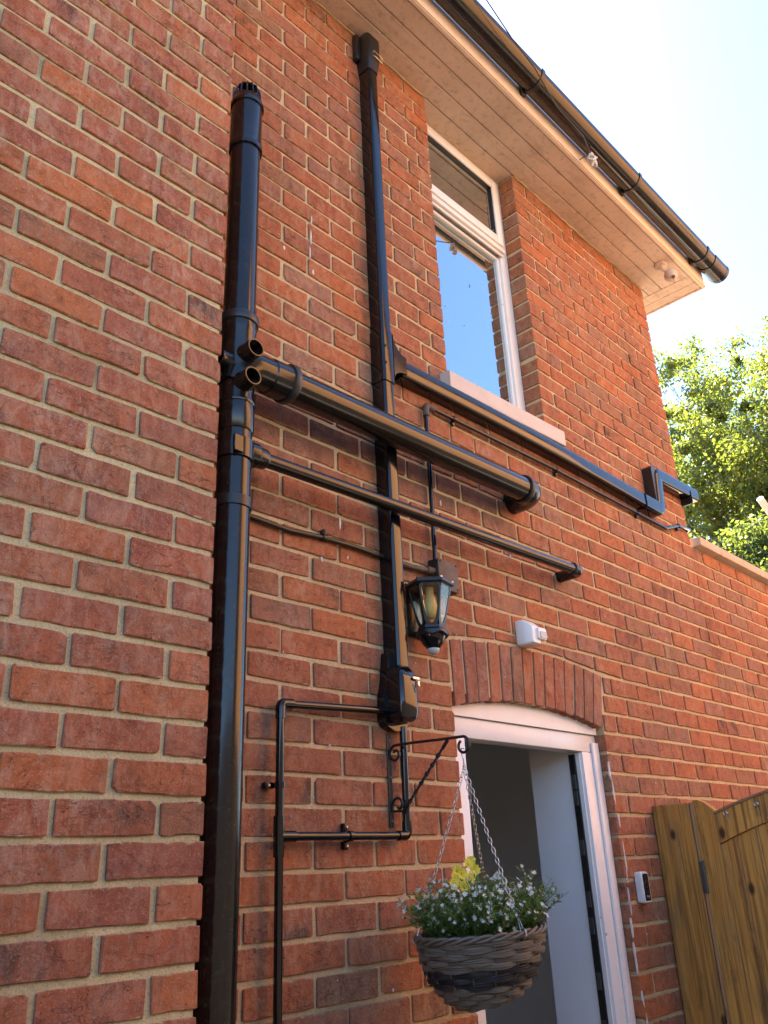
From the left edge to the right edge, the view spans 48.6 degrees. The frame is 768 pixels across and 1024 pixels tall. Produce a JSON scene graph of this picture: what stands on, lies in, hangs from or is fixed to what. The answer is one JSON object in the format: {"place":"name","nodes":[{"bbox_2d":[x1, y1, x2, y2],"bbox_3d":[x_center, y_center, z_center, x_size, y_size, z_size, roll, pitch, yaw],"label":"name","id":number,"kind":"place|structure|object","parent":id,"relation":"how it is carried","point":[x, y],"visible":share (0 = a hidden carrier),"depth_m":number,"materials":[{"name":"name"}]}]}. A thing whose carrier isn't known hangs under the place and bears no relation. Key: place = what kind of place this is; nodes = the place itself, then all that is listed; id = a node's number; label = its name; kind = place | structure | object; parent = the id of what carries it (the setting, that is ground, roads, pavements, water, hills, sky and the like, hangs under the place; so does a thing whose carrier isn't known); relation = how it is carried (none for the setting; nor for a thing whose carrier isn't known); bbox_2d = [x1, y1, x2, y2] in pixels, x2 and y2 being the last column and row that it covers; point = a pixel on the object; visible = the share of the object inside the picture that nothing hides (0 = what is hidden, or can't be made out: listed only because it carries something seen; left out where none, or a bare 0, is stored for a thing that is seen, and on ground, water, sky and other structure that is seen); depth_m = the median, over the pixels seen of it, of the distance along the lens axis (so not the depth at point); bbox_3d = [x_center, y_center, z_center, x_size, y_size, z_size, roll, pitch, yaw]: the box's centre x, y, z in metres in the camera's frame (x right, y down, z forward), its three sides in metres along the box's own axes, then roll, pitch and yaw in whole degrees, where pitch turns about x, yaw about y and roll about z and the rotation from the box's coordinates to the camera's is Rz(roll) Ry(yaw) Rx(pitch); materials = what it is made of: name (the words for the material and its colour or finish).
{"place":"outdoors","nodes":[
{"label":"outdoors","id":0,"kind":"place"},
{"bbox_2d":[477,0,767,539],"label":"sky","id":1,"kind":"structure","parent":0,"point":[679,88],"materials":[{"name":"white"}]},
{"label":"ground","id":2,"kind":"structure","parent":0,"visible":0},
{"bbox_2d":[0,0,234,1023],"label":"projecting wall","id":3,"kind":"structure","parent":2,"relation":"on","point":[114,130],"depth_m":1.86,"materials":[{"name":"brick"}]},
{"bbox_2d":[205,0,740,1023],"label":"brick house","id":4,"kind":"structure","parent":2,"relation":"on","point":[527,250],"depth_m":3.30,"materials":[{"name":"brick"}]},
{"bbox_2d":[261,698,411,1023],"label":"condensate pipe","id":5,"kind":"object","parent":4,"relation":"attached to","point":[281,836],"visible":0.87,"depth_m":2.18,"materials":[{"name":"black plastic"}]},
{"bbox_2d":[250,513,435,574],"bbox_3d":[-0.154,0.084,2.601,0.028,0.046,0.920,-23,-30,39],"label":"wall cable","id":6,"kind":"object","parent":4,"relation":"attached to","point":[322,536],"depth_m":2.58,"materials":[{"name":"black paint"}]},
{"bbox_2d":[193,81,540,1023],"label":"soil pipe","id":7,"kind":"object","parent":4,"relation":"attached to","point":[247,367],"visible":0.91,"depth_m":2.26,"materials":[{"name":"plastic"}]},
{"bbox_2d":[215,433,582,582],"bbox_3d":[0.180,0.044,2.893,0.136,0.100,1.829,-21,-29,37],"label":"waste pipe","id":8,"kind":"object","parent":4,"relation":"attached to","point":[258,456],"visible":0.93,"depth_m":2.65,"materials":[{"name":"plastic"}]},
{"bbox_2d":[386,734,470,826],"bbox_3d":[0.126,0.736,2.389,0.309,0.261,0.016,-22,-30,39],"label":"basket bracket","id":9,"kind":"object","parent":4,"relation":"attached to","point":[391,800],"visible":1,"depth_m":2.44,"materials":[{"name":"black metal"}]},
{"bbox_2d":[412,747,546,1012],"bbox_3d":[0.246,0.940,2.231,0.341,0.626,0.362,-22,-30,39],"label":"hanging basket","id":10,"kind":"object","parent":9,"relation":"hanging from","point":[471,974],"visible":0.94,"depth_m":2.03,"materials":[{"name":"brown"}]},
{"bbox_2d":[449,856,484,908],"bbox_3d":[0.223,0.990,2.194,0.079,0.195,0.156,-22,-30,39],"label":"snapdragon plant","id":11,"kind":"object","parent":10,"relation":"in","point":[458,872],"visible":0.69,"depth_m":2.20,"materials":[{"name":"yellow plant"}]},
{"bbox_2d":[397,864,568,940],"bbox_3d":[0.248,1.008,2.185,0.422,0.186,0.405,-1,-23,-5],"label":"lobelia plant","id":12,"kind":"object","parent":10,"relation":"in","point":[453,916],"visible":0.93,"depth_m":2.10,"materials":[{"name":"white plant"}]},
{"bbox_2d":[404,575,453,654],"bbox_3d":[0.151,0.333,2.736,0.154,0.257,0.158,-22,-30,39],"label":"wall lantern","id":13,"kind":"object","parent":4,"relation":"attached to","point":[427,600],"depth_m":2.71,"materials":[{"name":"black paint"}]},
{"bbox_2d":[428,558,458,595],"bbox_3d":[0.206,0.225,2.933,0.048,0.110,0.106,-22,-30,39],"label":"junction box","id":14,"kind":"object","parent":4,"relation":"attached to","point":[447,570],"visible":0.71,"depth_m":2.92,"materials":[{"name":"black paint"}]},
{"bbox_2d":[426,123,525,410],"bbox_3d":[0.372,-1.171,4.020,0.116,1.655,0.702,-22,-30,39],"label":"window","id":15,"kind":"structure","parent":4,"relation":"in","point":[481,347],"depth_m":4.03,"materials":[{"name":"glass"}]},
{"bbox_2d":[352,32,698,732],"bbox_3d":[0.871,-0.379,3.945,0.102,2.926,2.652,-22,-30,39],"label":"pipe trunking","id":16,"kind":"object","parent":4,"relation":"attached to","point":[398,685],"visible":1,"depth_m":3.18,"materials":[{"name":"black plastic"}]},
{"bbox_2d":[515,620,546,648],"bbox_3d":[0.557,0.457,3.205,0.077,0.098,0.097,-22,-30,39],"label":"motion sensor","id":17,"kind":"object","parent":4,"relation":"attached to","point":[529,635],"visible":1,"depth_m":3.18,"materials":[{"name":"white plastic"}]},
{"bbox_2d":[540,631,546,638],"bbox_3d":[0.597,0.461,3.193,0.007,0.027,0.042,-22,-30,39],"label":"sensor window","id":18,"kind":"structure","parent":17,"relation":"in","point":[543,634],"depth_m":3.19,"materials":[{"name":"grey plastic"}]},
{"bbox_2d":[486,0,597,166],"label":"overhead wire","id":19,"kind":"object","parent":4,"relation":"attached to","point":[592,159],"visible":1,"depth_m":4.00,"materials":[{"name":"grey metal"}]},
{"bbox_2d":[422,403,690,558],"bbox_3d":[0.936,0.141,3.851,0.058,0.710,2.290,-22,-30,39],"label":"electrical conduit","id":20,"kind":"object","parent":4,"relation":"attached to","point":[427,407],"visible":0.98,"depth_m":3.45,"materials":[{"name":"black plastic"}]},
{"bbox_2d":[434,0,728,283],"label":"gutter","id":21,"kind":"object","parent":4,"relation":"attached to","point":[481,26],"visible":0.99,"depth_m":4.28,"materials":[{"name":"plastic"}]},
{"bbox_2d":[634,871,651,902],"bbox_3d":[1.000,1.446,3.281,0.033,0.112,0.056,-22,-30,39],"label":"video doorbell","id":22,"kind":"object","parent":4,"relation":"attached to","point":[642,887],"visible":1,"depth_m":3.27,"materials":[{"name":"white plastic"}]},
{"bbox_2d":[654,261,677,281],"bbox_3d":[1.710,-1.449,5.155,0.131,0.120,0.080,-2,-23,-2],"label":"eaves lamp","id":23,"kind":"object","parent":4,"relation":"attached to","point":[671,275],"visible":1,"depth_m":5.14,"materials":[{"name":"paint"}]},
{"bbox_2d":[652,802,730,1023],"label":"gate post","id":24,"kind":"object","parent":4,"relation":"attached to","point":[703,994],"visible":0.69,"depth_m":3.32,"materials":[{"name":"brown wood"}]},
{"bbox_2d":[692,789,767,1023],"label":"garden gate","id":25,"kind":"structure","parent":24,"relation":"attached to","point":[733,843],"depth_m":3.22,"materials":[{"name":"brown wood"}]},
{"bbox_2d":[652,314,767,549],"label":"broadleaf tree","id":26,"kind":"object","parent":2,"relation":"on","point":[732,460],"visible":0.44,"depth_m":13.79,"materials":[{"name":"green plant"}]},
{"bbox_2d":[688,500,767,572],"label":"leafy tree","id":27,"kind":"object","parent":2,"relation":"on","point":[755,553],"visible":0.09,"depth_m":11.74,"materials":[{"name":"green plant"}]},
{"bbox_2d":[690,537,767,799],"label":"garden wall","id":28,"kind":"structure","parent":2,"relation":"on","point":[733,589],"depth_m":4.74,"materials":[{"name":"brick"}]},
{"bbox_2d":[757,496,767,514],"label":"grey pole","id":29,"kind":"object","parent":28,"relation":"on","point":[762,501],"visible":1,"depth_m":6.87,"materials":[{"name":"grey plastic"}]}
]}

